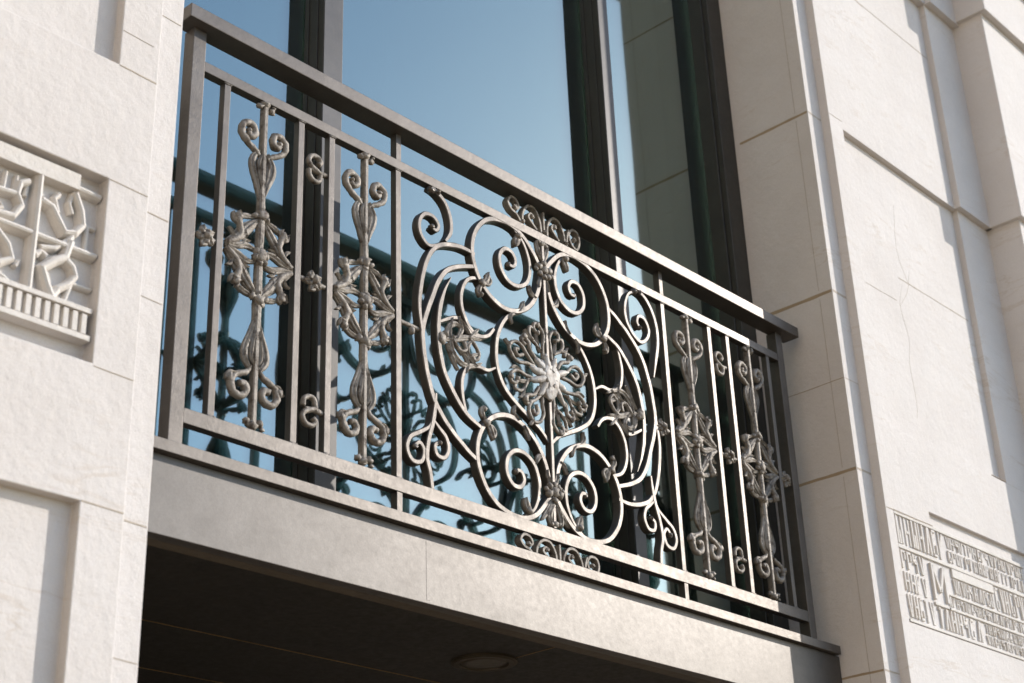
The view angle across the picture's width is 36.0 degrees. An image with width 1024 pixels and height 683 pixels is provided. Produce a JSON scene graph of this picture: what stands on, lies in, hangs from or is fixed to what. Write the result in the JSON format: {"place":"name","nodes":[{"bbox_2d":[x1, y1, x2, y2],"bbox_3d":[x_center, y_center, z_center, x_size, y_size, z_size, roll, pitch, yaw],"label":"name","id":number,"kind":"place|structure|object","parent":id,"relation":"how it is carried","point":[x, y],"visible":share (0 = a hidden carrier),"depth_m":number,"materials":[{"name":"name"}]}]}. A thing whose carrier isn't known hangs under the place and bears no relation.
{"place":"outdoors","nodes":[
{"label":"outdoors","id":0,"kind":"place"},
{"bbox_2d":[0,0,183,682],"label":"stone pier","id":1,"kind":"structure","parent":0,"point":[88,98],"depth_m":2.82,"materials":[{"name":"stone"}]},
{"label":"ground","id":2,"kind":"structure","parent":0,"visible":0},
{"bbox_2d":[719,0,1023,682],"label":"stone pier","id":3,"kind":"structure","parent":2,"relation":"on","point":[873,280],"depth_m":5.36,"materials":[{"name":"stone"}]},
{"bbox_2d":[952,0,1023,422],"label":"pilaster","id":4,"kind":"object","parent":2,"relation":"on","point":[989,38],"visible":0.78,"depth_m":6.32,"materials":[{"name":"stone"}]},
{"bbox_3d":[-2.266,0.276,6.383,0.200,8.400,2.529,-24,-33,37],"label":"shop wall","id":5,"kind":"object","parent":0,"visible":0},
{"bbox_2d":[154,0,789,630],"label":"tall window","id":6,"kind":"structure","parent":5,"relation":"in","point":[614,114],"depth_m":4.61,"materials":[{"name":"clear glass"}]},
{"bbox_2d":[137,435,841,682],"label":"balcony slab","id":7,"kind":"structure","parent":5,"relation":"attached to","point":[253,574],"depth_m":3.67,"materials":[{"name":"concrete"}]},
{"bbox_2d":[451,653,517,671],"bbox_3d":[-0.071,0.817,4.008,0.170,0.009,0.170,-24,-33,37],"label":"ceiling light","id":8,"kind":"object","parent":7,"relation":"attached to","point":[482,662],"visible":1,"depth_m":3.99,"materials":[{"name":"metal"}]},
{"bbox_2d":[158,3,816,638],"bbox_3d":[0.102,0.082,4.103,0.064,1.046,2.400,-24,-33,37],"label":"balcony railing","id":9,"kind":"object","parent":7,"relation":"on","point":[200,27],"visible":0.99,"depth_m":3.92,"materials":[{"name":"metal"}]}
]}

